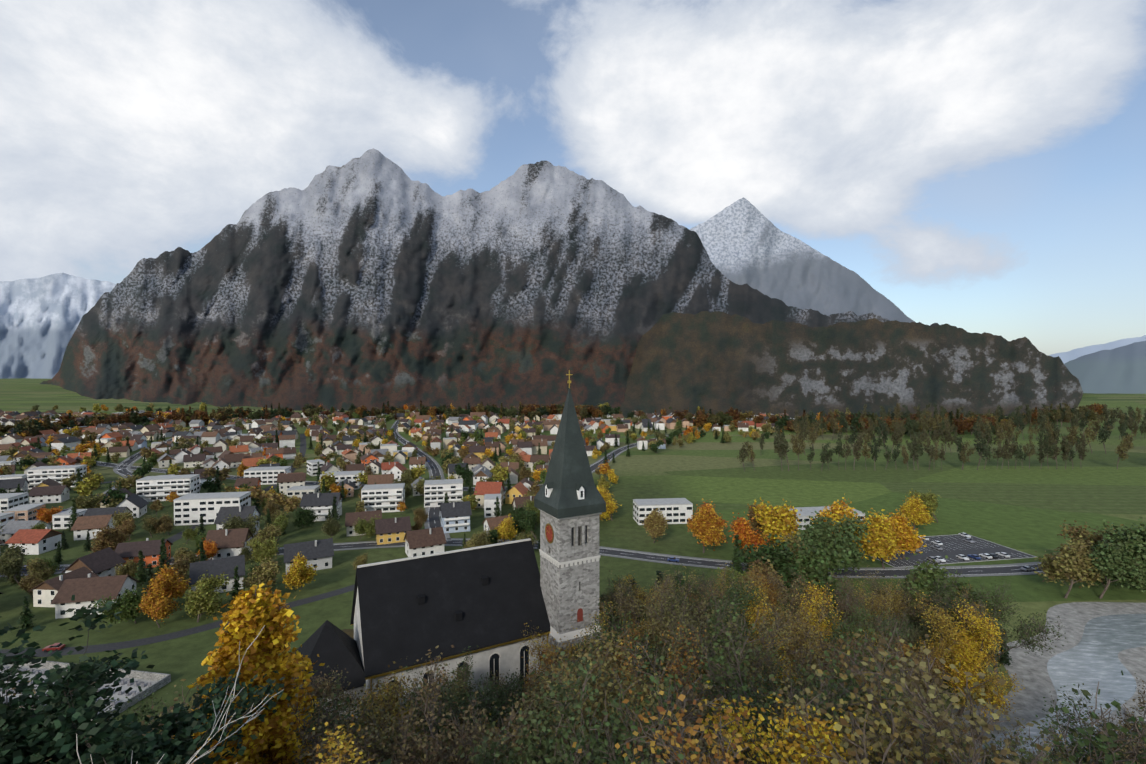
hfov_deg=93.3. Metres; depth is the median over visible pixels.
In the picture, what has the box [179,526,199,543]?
town tree
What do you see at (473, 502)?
town tree
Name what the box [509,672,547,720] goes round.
wood tree
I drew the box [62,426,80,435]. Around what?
town tree
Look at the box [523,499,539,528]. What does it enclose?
town tree
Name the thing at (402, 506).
town tree
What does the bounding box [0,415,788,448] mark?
town houses
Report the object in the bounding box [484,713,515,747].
wood tree
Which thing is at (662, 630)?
wood tree
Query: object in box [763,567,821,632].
wood tree
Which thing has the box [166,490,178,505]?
town tree
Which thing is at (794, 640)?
wood tree
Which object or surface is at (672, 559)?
road car
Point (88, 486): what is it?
town tree
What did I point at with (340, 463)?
town tree
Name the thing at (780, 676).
wood tree
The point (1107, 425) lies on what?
tree
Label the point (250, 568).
town tree
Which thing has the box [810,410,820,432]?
tree
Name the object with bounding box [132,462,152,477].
town tree
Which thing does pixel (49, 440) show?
town tree
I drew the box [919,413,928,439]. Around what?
tree
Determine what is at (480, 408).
forest edge tree
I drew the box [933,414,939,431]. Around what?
tree
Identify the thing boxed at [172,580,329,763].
larch tree
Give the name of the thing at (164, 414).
town tree
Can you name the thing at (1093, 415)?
forest edge tree
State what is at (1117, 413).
tree
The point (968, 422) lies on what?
forest edge tree
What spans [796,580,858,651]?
wood tree
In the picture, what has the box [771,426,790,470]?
tree
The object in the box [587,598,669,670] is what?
wood tree
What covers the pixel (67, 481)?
town tree
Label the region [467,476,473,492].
town tree
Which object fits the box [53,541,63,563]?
town tree
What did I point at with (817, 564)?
park tree
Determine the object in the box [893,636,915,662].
wood tree
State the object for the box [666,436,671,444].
town tree
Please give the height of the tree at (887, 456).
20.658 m
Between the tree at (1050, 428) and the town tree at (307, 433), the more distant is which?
the town tree at (307, 433)
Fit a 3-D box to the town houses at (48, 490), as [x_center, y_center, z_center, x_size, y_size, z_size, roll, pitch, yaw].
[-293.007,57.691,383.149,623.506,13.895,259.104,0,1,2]
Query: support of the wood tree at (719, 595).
on the ground at (1030, 506)
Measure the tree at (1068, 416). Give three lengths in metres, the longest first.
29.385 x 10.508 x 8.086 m
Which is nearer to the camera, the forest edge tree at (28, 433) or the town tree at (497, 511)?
the town tree at (497, 511)
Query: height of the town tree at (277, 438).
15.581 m
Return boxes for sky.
[0,0,1145,355]
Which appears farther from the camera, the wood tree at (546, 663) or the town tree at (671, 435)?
the town tree at (671, 435)
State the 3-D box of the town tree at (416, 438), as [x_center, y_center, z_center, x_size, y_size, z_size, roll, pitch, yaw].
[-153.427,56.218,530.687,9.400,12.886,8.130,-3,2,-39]
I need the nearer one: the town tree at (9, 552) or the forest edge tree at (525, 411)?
the town tree at (9, 552)
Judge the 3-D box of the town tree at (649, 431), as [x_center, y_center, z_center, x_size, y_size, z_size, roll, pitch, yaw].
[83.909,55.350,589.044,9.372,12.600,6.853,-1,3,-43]
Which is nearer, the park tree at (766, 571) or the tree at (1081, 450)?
the park tree at (766, 571)
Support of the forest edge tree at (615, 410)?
on the ground at (1030, 506)
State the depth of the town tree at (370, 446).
452.63 m
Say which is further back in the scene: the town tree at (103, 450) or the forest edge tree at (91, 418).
the forest edge tree at (91, 418)
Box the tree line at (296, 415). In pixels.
[0,409,794,423]
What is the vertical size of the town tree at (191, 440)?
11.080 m
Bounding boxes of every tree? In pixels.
[0,423,14,432]
[0,446,19,456]
[0,463,11,474]
[0,488,23,492]
[0,541,28,578]
[0,554,27,584]
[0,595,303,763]
[5,679,188,738]
[11,424,33,433]
[14,419,40,436]
[14,419,42,428]
[15,457,50,466]
[16,573,48,598]
[17,433,25,439]
[17,596,35,630]
[18,442,39,447]
[20,674,277,763]
[22,429,33,436]
[23,557,58,581]
[24,451,37,460]
[29,522,49,528]
[35,437,42,449]
[35,505,61,522]
[38,556,62,574]
[43,415,49,429]
[45,435,53,446]
[46,415,52,429]
[47,455,60,461]
[47,460,61,465]
[51,420,64,424]
[51,448,60,455]
[52,423,63,430]
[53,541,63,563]
[59,414,76,424]
[59,445,70,452]
[60,531,68,549]
[61,473,76,488]
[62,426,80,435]
[67,499,78,530]
[68,419,76,427]
[70,493,105,508]
[73,428,82,436]
[73,441,98,452]
[74,468,81,492]
[74,473,103,496]
[80,454,96,465]
[80,460,90,474]
[81,432,97,444]
[82,469,98,481]
[83,430,97,435]
[83,531,90,551]
[86,414,96,426]
[89,416,119,425]
[90,451,97,466]
[90,524,130,553]
[91,443,106,456]
[92,403,101,412]
[92,586,145,624]
[93,444,99,460]
[94,493,105,507]
[101,404,108,410]
[101,487,129,505]
[105,447,110,462]
[105,689,177,738]
[106,496,122,507]
[109,510,136,535]
[110,452,120,462]
[111,439,122,446]
[112,474,140,489]
[113,559,138,577]
[114,404,123,411]
[116,692,167,728]
[117,515,135,539]
[119,414,130,422]
[121,412,130,418]
[127,414,143,424]
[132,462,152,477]
[134,550,146,586]
[136,587,182,627]
[138,513,160,537]
[139,446,159,459]
[140,563,154,613]
[141,415,150,423]
[142,409,155,417]
[142,563,191,603]
[146,452,157,465]
[146,513,175,534]
[147,497,163,515]
[154,538,170,576]
[155,415,165,422]
[156,411,169,416]
[164,410,178,419]
[164,553,190,581]
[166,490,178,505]
[167,464,180,474]
[170,442,193,449]
[170,543,199,567]
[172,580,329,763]
[175,425,191,431]
[177,437,196,443]
[178,467,191,474]
[178,570,230,622]
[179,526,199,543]
[180,408,187,425]
[187,416,196,424]
[192,462,204,469]
[193,531,205,550]
[194,410,201,415]
[195,516,207,535]
[195,537,218,561]
[197,411,206,417]
[197,414,209,424]
[197,540,207,561]
[199,403,206,409]
[199,440,209,447]
[200,475,218,492]
[201,467,231,480]
[209,408,216,419]
[213,413,222,420]
[214,468,222,489]
[217,409,228,417]
[219,418,231,424]
[221,484,239,491]
[221,511,264,535]
[225,437,231,448]
[227,566,240,610]
[229,439,240,445]
[235,419,242,430]
[237,462,250,476]
[237,484,248,491]
[238,482,265,503]
[239,545,253,561]
[240,554,282,594]
[241,408,251,412]
[242,521,281,549]
[244,409,262,419]
[244,535,280,563]
[244,562,258,579]
[247,486,277,507]
[251,438,265,443]
[253,486,261,508]
[256,458,271,465]
[258,433,271,439]
[260,498,269,508]
[261,508,285,524]
[262,446,269,457]
[262,498,279,516]
[263,405,269,418]
[263,514,290,539]
[265,493,300,513]
[266,509,271,527]
[271,456,289,465]
[274,409,291,416]
[275,429,278,442]
[277,403,281,415]
[282,410,289,417]
[282,551,317,590]
[284,645,544,763]
[290,705,400,739]
[291,664,509,763]
[292,452,306,467]
[292,506,319,527]
[295,665,347,719]
[297,668,360,728]
[297,693,368,752]
[302,404,315,416]
[303,404,320,413]
[304,429,310,436]
[305,405,325,416]
[308,436,312,449]
[308,681,425,745]
[309,714,379,763]
[312,415,321,423]
[313,451,337,462]
[314,446,320,455]
[315,461,321,481]
[318,471,335,492]
[321,420,327,427]
[321,479,326,492]
[321,515,341,537]
[328,692,378,742]
[329,496,340,523]
[330,482,348,497]
[334,422,342,430]
[334,509,340,531]
[335,457,345,470]
[335,707,508,763]
[337,430,345,439]
[340,481,346,501]
[347,428,358,435]
[348,403,355,411]
[349,672,419,736]
[350,553,367,569]
[351,412,360,418]
[352,439,361,447]
[353,515,379,541]
[354,405,366,418]
[354,451,362,463]
[355,473,367,483]
[355,500,366,511]
[357,426,368,431]
[357,658,438,763]
[361,409,368,416]
[361,432,375,441]
[362,758,390,763]
[363,464,372,483]
[365,442,381,451]
[371,407,379,416]
[381,404,393,414]
[382,451,395,462]
[384,414,389,422]
[387,434,395,441]
[390,669,424,721]
[392,478,415,499]
[394,406,404,413]
[397,501,407,514]
[399,646,524,742]
[399,662,510,754]
[400,469,411,480]
[402,474,414,485]
[409,403,415,412]
[411,449,417,456]
[411,465,425,479]
[411,517,422,529]
[412,433,420,444]
[413,476,443,496]
[413,506,428,523]
[418,404,429,413]
[419,678,491,752]
[422,446,439,457]
[425,434,432,446]
[425,663,461,737]
[427,406,436,415]
[439,492,448,518]
[440,449,447,458]
[440,452,453,466]
[440,643,658,763]
[441,456,459,473]
[442,661,480,737]
[444,406,450,417]
[450,406,458,416]
[452,697,525,743]
[454,463,473,482]
[454,673,605,762]
[457,407,464,414]
[457,437,465,445]
[457,444,472,456]
[460,430,467,439]
[461,491,477,512]
[461,534,465,548]
[462,526,493,548]
[464,463,471,485]
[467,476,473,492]
[473,415,483,420]
[473,430,479,441]
[476,404,484,411]
[479,474,495,481]
[480,669,557,702]
[481,454,494,462]
[481,708,562,763]
[483,403,491,411]
[483,448,494,456]
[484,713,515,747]
[487,527,498,543]
[488,421,503,427]
[488,670,529,726]
[489,405,505,415]
[490,463,501,476]
[490,677,555,750]
[492,514,516,542]
[493,447,497,461]
[493,467,510,483]
[493,496,501,516]
[493,633,597,756]
[494,653,606,763]
[498,452,521,461]
[500,403,504,416]
[505,433,514,443]
[505,443,513,450]
[505,447,513,455]
[506,473,511,491]
[506,503,527,536]
[507,408,519,417]
[507,425,515,433]
[508,507,539,538]
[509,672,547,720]
[514,530,537,547]
[515,458,524,464]
[515,461,524,477]
[516,433,522,438]
[519,463,532,480]
[519,640,565,721]
[520,429,527,438]
[520,610,617,679]
[521,409,531,416]
[523,488,534,496]
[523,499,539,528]
[525,404,538,410]
[528,411,540,418]
[528,481,539,495]
[531,468,546,481]
[532,424,540,434]
[532,638,619,743]
[533,459,544,471]
[533,624,621,701]
[534,612,683,763]
[535,405,543,420]
[537,443,541,454]
[539,470,546,483]
[540,635,698,763]
[548,404,563,411]
[549,406,557,414]
[554,649,667,759]
[556,404,564,413]
[572,680,766,763]
[574,665,681,719]
[576,405,595,417]
[580,405,588,417]
[583,671,749,763]
[584,429,593,438]
[585,594,615,662]
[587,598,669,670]
[587,623,650,679]
[591,406,603,417]
[591,447,601,458]
[595,467,601,476]
[596,431,603,438]
[597,475,610,491]
[597,485,621,520]
[598,460,609,475]
[599,405,606,415]
[599,445,606,452]
[599,596,610,636]
[601,576,650,648]
[601,580,645,631]
[601,622,725,746]
[602,405,621,413]
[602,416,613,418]
[602,573,621,619]
[602,587,651,613]
[603,449,609,466]
[604,442,610,449]
[604,570,715,648]
[605,589,640,647]
[606,622,780,701]
[607,469,617,483]
[609,575,662,612]
[609,676,705,749]
[610,417,621,424]
[614,417,624,424]
[614,433,618,447]
[619,622,772,723]
[622,600,667,650]
[625,431,629,443]
[626,442,629,456]
[627,411,635,418]
[628,429,634,440]
[631,414,648,423]
[631,433,636,441]
[632,604,708,664]
[634,588,696,650]
[636,409,644,417]
[639,563,760,699]
[641,508,672,542]
[641,597,950,763]
[642,644,719,736]
[646,427,653,437]
[648,438,664,452]
[649,440,663,453]
[649,579,731,607]
[652,570,664,603]
[653,661,763,753]
[654,431,664,436]
[654,583,708,638]
[657,571,688,603]
[658,433,666,441]
[661,408,667,415]
[661,593,750,660]
[662,647,763,751]
[665,608,740,666]
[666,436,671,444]
[668,429,678,438]
[670,564,705,618]
[671,410,693,418]
[671,436,676,444]
[673,661,858,763]
[673,675,953,754]
[676,573,685,594]
[677,438,683,446]
[682,563,774,608]
[683,426,692,435]
[683,433,690,440]
[684,412,693,420]
[686,432,696,443]
[686,702,766,763]
[687,498,728,552]
[689,583,755,628]
[690,583,707,599]
[691,567,718,602]
[692,681,872,763]
[693,573,745,619]
[693,581,774,652]
[695,430,699,438]
[695,570,722,604]
[696,410,706,425]
[700,500,726,528]
[702,423,711,432]
[705,411,720,424]
[706,573,793,649]
[706,661,779,724]
[712,428,719,436]
[715,562,749,589]
[716,410,733,425]
[719,408,741,415]
[719,566,792,691]
[720,430,723,442]
[721,597,840,713]
[723,431,731,442]
[723,579,786,610]
[726,410,739,420]
[726,512,773,557]
[728,422,734,431]
[729,420,738,426]
[729,535,745,573]
[733,533,808,597]
[737,441,748,471]
[737,549,793,603]
[738,411,754,420]
[741,628,827,723]
[742,440,755,470]
[742,582,782,623]
[743,635,808,702]
[746,500,775,537]
[747,497,801,545]
[747,572,783,609]
[749,565,788,613]
[749,591,833,677]
[751,587,770,639]
[752,415,763,422]
[752,431,761,438]
[755,625,788,664]
[758,432,765,449]
[760,423,771,433]
[760,633,1033,763]
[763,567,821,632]
[768,610,905,676]
[769,415,777,422]
[769,592,915,655]
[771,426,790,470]
[774,425,787,467]
[775,415,788,428]
[775,615,892,723]
[777,606,822,691]
[779,524,806,566]
[781,533,853,618]
[786,420,794,431]
[789,433,798,448]
[791,575,841,627]
[792,410,802,435]
[792,425,805,469]
[792,632,916,716]
[794,658,925,733]
[796,510,870,573]
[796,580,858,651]
[798,419,808,453]
[798,629,1002,763]
[799,414,809,440]
[806,413,813,429]
[806,420,821,454]
[807,447,814,469]
[807,494,870,536]
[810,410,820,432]
[817,423,827,435]
[819,411,828,436]
[819,417,830,430]
[819,442,834,470]
[819,600,910,697]
[821,569,892,634]
[824,451,832,468]
[827,413,850,425]
[828,409,838,438]
[830,508,904,568]
[832,431,843,464]
[837,420,842,433]
[838,411,848,432]
[839,434,851,469]
[841,652,913,708]
[846,413,868,428]
[848,424,857,454]
[849,572,911,637]
[849,622,935,693]
[849,628,906,673]
[850,412,861,431]
[852,432,864,469]
[854,667,1077,763]
[856,619,946,681]
[859,418,870,445]
[860,565,948,635]
[862,435,870,469]
[863,616,950,712]
[866,412,879,424]
[866,418,875,442]
[868,436,880,466]
[869,553,962,641]
[871,415,877,431]
[873,417,887,452]
[877,417,905,430]
[877,432,882,451]
[879,414,887,435]
[883,443,892,469]
[884,422,890,439]
[884,509,926,557]
[887,607,920,656]
[889,412,902,432]
[890,423,904,451]
[891,442,901,464]
[893,403,901,417]
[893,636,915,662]
[894,421,902,445]
[894,698,970,763]
[899,492,935,529]
[900,445,908,470]
[900,570,969,636]
[901,403,909,416]
[902,414,918,421]
[902,605,958,649]
[904,416,913,439]
[905,433,920,469]
[905,670,1145,763]
[906,488,940,522]
[906,618,961,683]
[909,593,962,684]
[910,420,918,434]
[911,405,921,420]
[912,417,927,435]
[912,430,923,469]
[912,590,1024,718]
[917,428,926,446]
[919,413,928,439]
[921,404,931,417]
[921,596,994,636]
[923,408,935,435]
[924,435,935,467]
[924,567,1022,667]
[924,588,1067,686]
[925,731,1057,763]
[927,599,1011,684]
[929,599,1014,720]
[931,421,944,452]
[931,698,1032,763]
[932,403,940,417]
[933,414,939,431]
[934,441,939,463]
[937,413,944,429]
[938,440,944,469]
[939,406,948,415]
[940,418,952,452]
[941,597,1000,679]
[944,425,956,454]
[946,572,1006,616]
[948,412,953,432]
[952,418,959,427]
[953,426,963,449]
[954,409,959,430]
[955,582,994,617]
[956,413,965,434]
[956,436,964,466]
[959,415,989,434]
[959,440,975,469]
[969,411,981,418]
[971,427,988,469]
[973,415,980,433]
[974,420,985,452]
[977,416,985,439]
[981,423,992,447]
[981,435,992,468]
[983,418,991,429]
[986,427,997,453]
[989,416,1013,431]
[989,420,994,435]
[991,404,1000,417]
[992,439,1002,466]
[993,420,1010,451]
[995,406,1004,417]
[997,630,1012,666]
[1000,436,1017,465]
[1003,438,1014,468]
[1004,734,1093,763]
[1005,418,1020,439]
[1011,407,1020,418]
[1011,437,1021,468]
[1012,412,1024,439]
[1016,405,1022,426]
[1017,443,1027,468]
[1020,727,1091,763]
[1022,433,1034,468]
[1024,403,1032,422]
[1027,746,1094,763]
[1028,421,1034,436]
[1031,407,1038,424]
[1032,683,1145,763]
[1033,423,1039,436]
[1033,533,1107,598]
[1035,445,1048,468]
[1036,429,1050,445]
[1037,410,1047,430]
[1038,403,1051,420]
[1043,405,1049,416]
[1043,432,1055,468]
[1043,433,1060,468]
[1044,420,1055,439]
[1045,421,1061,445]
[1045,423,1060,451]
[1045,720,1145,763]
[1050,406,1063,423]
[1051,404,1061,424]
[1057,520,1125,552]
[1058,408,1066,427]
[1059,435,1071,468]
[1061,402,1073,427]
[1062,442,1075,468]
[1063,406,1070,424]
[1064,425,1076,444]
[1068,425,1078,445]
[1068,673,1145,748]
[1070,409,1079,426]
[1073,403,1082,419]
[1075,436,1088,463]
[1078,405,1098,419]
[1079,410,1091,435]
[1081,532,1145,598]
[1084,418,1099,452]
[1090,541,1131,589]
[1091,724,1136,763]
[1092,415,1101,431]
[1095,417,1115,453]
[1096,517,1145,592]
[1101,405,1110,421]
[1102,418,1111,431]
[1103,411,1113,438]
[1110,406,1122,424]
[1115,433,1135,468]
[1118,413,1128,436]
[1118,421,1128,439]
[1119,425,1133,452]
[1126,406,1136,422]
[1126,410,1140,439]
[1129,423,1137,439]
[1132,407,1141,424]
[1139,418,1145,439]
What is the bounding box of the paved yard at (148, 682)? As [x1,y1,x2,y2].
[0,660,170,723]
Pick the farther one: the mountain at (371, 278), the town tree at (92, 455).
the mountain at (371, 278)
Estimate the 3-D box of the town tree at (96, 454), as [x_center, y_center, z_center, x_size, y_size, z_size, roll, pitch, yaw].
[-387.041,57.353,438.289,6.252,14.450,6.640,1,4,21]
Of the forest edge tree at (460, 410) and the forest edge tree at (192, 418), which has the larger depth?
the forest edge tree at (460, 410)
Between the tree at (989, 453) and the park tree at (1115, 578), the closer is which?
the park tree at (1115, 578)
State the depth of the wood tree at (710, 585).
118.99 m
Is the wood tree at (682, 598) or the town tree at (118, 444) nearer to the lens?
the wood tree at (682, 598)
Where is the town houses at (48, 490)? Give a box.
[0,436,597,520]
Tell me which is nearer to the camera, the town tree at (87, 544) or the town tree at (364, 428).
the town tree at (87, 544)
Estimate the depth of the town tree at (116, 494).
273.69 m
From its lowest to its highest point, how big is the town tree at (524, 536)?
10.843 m
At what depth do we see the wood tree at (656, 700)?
47.02 m
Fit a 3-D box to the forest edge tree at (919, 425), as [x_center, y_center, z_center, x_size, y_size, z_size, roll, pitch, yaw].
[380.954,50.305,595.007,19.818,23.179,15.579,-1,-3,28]
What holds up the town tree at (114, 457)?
on the ground at (1030, 506)
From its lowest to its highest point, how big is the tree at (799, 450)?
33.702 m
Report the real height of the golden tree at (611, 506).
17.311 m
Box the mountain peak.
[689,197,914,322]
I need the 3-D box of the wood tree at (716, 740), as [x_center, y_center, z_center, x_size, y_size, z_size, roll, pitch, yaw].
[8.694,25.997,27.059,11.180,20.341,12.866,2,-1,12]
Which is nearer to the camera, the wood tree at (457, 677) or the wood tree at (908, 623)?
the wood tree at (457, 677)
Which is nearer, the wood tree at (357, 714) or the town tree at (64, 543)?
the wood tree at (357, 714)
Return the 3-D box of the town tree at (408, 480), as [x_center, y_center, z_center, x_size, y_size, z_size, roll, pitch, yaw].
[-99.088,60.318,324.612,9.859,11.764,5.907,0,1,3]
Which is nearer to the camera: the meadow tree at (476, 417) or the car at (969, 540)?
the car at (969, 540)
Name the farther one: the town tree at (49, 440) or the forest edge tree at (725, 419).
the forest edge tree at (725, 419)
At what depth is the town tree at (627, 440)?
537.42 m
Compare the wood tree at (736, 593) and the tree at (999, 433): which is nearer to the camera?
the wood tree at (736, 593)
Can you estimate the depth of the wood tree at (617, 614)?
96.22 m
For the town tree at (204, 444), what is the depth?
488.78 m
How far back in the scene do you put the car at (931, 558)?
204.23 m
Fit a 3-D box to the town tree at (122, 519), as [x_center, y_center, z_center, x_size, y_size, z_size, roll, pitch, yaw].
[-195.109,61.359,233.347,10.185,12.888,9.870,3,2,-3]
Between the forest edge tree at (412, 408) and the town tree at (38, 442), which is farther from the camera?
the forest edge tree at (412, 408)
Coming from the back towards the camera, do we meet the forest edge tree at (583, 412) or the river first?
the forest edge tree at (583, 412)
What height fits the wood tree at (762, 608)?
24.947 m
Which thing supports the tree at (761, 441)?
on the ground at (1030, 506)
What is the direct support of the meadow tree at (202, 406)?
on the ground at (1030, 506)
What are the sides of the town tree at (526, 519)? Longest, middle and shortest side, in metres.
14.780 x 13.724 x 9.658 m
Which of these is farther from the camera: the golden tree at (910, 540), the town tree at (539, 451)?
the town tree at (539, 451)
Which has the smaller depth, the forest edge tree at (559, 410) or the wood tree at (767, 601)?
the wood tree at (767, 601)
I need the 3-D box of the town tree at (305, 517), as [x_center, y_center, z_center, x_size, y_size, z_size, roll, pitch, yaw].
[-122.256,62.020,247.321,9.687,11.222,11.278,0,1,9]
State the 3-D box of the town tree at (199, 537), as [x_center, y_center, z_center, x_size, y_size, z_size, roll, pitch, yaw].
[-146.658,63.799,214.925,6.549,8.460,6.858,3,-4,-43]
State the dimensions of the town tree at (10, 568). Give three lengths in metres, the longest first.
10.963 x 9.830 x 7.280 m
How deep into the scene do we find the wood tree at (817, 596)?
126.42 m
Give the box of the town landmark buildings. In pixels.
[0,465,864,618]
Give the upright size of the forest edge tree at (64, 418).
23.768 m
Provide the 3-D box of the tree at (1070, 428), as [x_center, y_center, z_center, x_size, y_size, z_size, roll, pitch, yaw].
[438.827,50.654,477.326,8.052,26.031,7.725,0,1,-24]
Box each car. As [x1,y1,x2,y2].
[42,643,65,651]
[667,557,678,561]
[926,556,939,562]
[930,545,942,549]
[931,541,942,544]
[935,556,945,561]
[956,554,968,560]
[958,533,970,537]
[963,538,974,542]
[968,554,980,559]
[979,553,992,558]
[984,553,998,558]
[996,552,1009,557]
[1021,566,1035,571]
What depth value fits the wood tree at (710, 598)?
102.29 m
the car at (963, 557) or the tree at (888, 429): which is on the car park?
the car at (963, 557)
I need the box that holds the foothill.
[619,311,1082,421]
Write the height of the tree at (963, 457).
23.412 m
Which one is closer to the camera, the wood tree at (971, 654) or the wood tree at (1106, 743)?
the wood tree at (1106, 743)
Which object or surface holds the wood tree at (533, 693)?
on the ground at (1030, 506)
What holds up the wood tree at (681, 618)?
on the ground at (1030, 506)
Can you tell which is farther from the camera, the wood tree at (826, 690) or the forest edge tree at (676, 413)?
the forest edge tree at (676, 413)
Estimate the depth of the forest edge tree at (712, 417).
679.42 m
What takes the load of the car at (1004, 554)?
on the car park
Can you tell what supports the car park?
on the ground at (1030, 506)
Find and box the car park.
[860,534,1035,566]
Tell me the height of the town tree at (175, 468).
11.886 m
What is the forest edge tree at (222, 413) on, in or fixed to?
on the ground at (1030, 506)
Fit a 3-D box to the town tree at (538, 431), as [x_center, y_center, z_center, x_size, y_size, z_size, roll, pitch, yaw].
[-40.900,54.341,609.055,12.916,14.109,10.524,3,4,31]
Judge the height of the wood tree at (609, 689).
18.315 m
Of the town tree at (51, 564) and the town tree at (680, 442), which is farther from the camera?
the town tree at (680, 442)
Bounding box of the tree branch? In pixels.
[76,625,283,763]
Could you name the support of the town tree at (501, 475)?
on the ground at (1030, 506)
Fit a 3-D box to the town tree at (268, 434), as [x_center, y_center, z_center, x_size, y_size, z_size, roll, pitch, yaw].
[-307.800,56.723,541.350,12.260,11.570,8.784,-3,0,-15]
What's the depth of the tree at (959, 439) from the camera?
398.34 m
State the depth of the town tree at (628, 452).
458.44 m
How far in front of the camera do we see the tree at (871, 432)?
468.74 m
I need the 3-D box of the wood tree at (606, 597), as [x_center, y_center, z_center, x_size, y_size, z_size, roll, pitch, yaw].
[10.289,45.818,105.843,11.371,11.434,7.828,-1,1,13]
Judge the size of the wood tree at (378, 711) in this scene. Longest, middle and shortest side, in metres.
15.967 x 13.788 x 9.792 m
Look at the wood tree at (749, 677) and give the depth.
62.10 m
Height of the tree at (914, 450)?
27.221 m
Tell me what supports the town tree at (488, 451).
on the ground at (1030, 506)
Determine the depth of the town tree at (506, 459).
400.17 m
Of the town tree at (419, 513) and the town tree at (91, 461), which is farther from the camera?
the town tree at (91, 461)
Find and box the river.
[917,602,1145,763]
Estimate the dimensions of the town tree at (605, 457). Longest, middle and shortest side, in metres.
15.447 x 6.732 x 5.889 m
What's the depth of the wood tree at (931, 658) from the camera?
108.53 m
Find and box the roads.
[0,420,1043,657]
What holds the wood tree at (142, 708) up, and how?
on the ground at (1030, 506)
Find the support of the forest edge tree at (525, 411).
on the ground at (1030, 506)
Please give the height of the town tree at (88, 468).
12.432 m
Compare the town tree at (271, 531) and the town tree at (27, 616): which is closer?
the town tree at (27, 616)
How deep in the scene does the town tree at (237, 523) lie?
224.73 m
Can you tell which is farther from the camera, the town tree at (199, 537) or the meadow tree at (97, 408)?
the meadow tree at (97, 408)
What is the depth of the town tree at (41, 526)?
225.33 m
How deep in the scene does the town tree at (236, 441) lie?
498.87 m
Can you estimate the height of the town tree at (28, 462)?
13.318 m
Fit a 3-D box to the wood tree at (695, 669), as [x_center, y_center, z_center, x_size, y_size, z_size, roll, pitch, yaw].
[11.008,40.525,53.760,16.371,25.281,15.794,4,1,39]
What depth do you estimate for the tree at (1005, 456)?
398.21 m
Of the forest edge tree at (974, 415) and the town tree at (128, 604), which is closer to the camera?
the town tree at (128, 604)
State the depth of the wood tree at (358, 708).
50.88 m
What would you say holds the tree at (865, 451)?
on the ground at (1030, 506)
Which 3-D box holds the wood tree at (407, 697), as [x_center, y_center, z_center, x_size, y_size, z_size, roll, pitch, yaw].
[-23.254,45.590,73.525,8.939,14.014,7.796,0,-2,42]
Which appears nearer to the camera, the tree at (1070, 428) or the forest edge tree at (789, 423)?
the tree at (1070, 428)
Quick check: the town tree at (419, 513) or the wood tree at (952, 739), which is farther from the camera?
the town tree at (419, 513)
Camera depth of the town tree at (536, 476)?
347.77 m
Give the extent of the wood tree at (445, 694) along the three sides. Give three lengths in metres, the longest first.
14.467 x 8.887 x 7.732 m
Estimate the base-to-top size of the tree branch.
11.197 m
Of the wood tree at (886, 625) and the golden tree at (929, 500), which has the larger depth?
the golden tree at (929, 500)
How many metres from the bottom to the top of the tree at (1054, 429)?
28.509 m
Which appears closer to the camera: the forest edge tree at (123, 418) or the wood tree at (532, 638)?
the wood tree at (532, 638)
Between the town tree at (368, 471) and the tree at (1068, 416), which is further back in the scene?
the tree at (1068, 416)
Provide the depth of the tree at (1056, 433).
471.24 m
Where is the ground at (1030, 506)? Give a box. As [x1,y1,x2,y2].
[0,378,1145,725]
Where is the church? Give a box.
[292,370,605,742]
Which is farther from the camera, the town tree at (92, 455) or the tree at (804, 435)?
the tree at (804, 435)
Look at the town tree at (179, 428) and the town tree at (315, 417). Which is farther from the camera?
the town tree at (315, 417)
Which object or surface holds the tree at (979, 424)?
on the ground at (1030, 506)
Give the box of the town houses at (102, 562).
[0,507,132,606]
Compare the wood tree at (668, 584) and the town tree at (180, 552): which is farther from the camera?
the town tree at (180, 552)
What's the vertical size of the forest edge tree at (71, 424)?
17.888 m
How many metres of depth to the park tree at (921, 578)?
138.22 m
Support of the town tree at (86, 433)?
on the ground at (1030, 506)
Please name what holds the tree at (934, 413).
on the ground at (1030, 506)
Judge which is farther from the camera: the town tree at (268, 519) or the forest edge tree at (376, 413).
the forest edge tree at (376, 413)
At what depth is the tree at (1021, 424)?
577.00 m
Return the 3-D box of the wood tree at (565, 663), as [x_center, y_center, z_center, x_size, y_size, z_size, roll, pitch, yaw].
[0.136,39.956,54.267,14.840,25.533,19.475,1,1,39]
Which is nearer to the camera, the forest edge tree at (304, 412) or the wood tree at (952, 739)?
the wood tree at (952, 739)
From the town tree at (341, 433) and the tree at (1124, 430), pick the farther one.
the town tree at (341, 433)
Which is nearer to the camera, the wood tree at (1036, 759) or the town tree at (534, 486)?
the wood tree at (1036, 759)
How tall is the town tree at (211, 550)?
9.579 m
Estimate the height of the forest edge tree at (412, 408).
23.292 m
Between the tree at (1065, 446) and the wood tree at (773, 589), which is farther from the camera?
the tree at (1065, 446)
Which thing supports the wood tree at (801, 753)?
on the ground at (1030, 506)
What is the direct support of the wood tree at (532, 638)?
on the ground at (1030, 506)
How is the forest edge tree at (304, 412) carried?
on the ground at (1030, 506)
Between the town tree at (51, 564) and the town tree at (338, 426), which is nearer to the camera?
the town tree at (51, 564)
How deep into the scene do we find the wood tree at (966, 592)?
133.98 m
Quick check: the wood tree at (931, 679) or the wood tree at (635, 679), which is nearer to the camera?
the wood tree at (635, 679)
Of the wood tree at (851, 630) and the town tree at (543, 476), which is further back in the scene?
the town tree at (543, 476)
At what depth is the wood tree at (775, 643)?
101.60 m
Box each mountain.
[0,273,115,378]
[40,148,938,410]
[1049,335,1145,363]
[1064,341,1145,393]

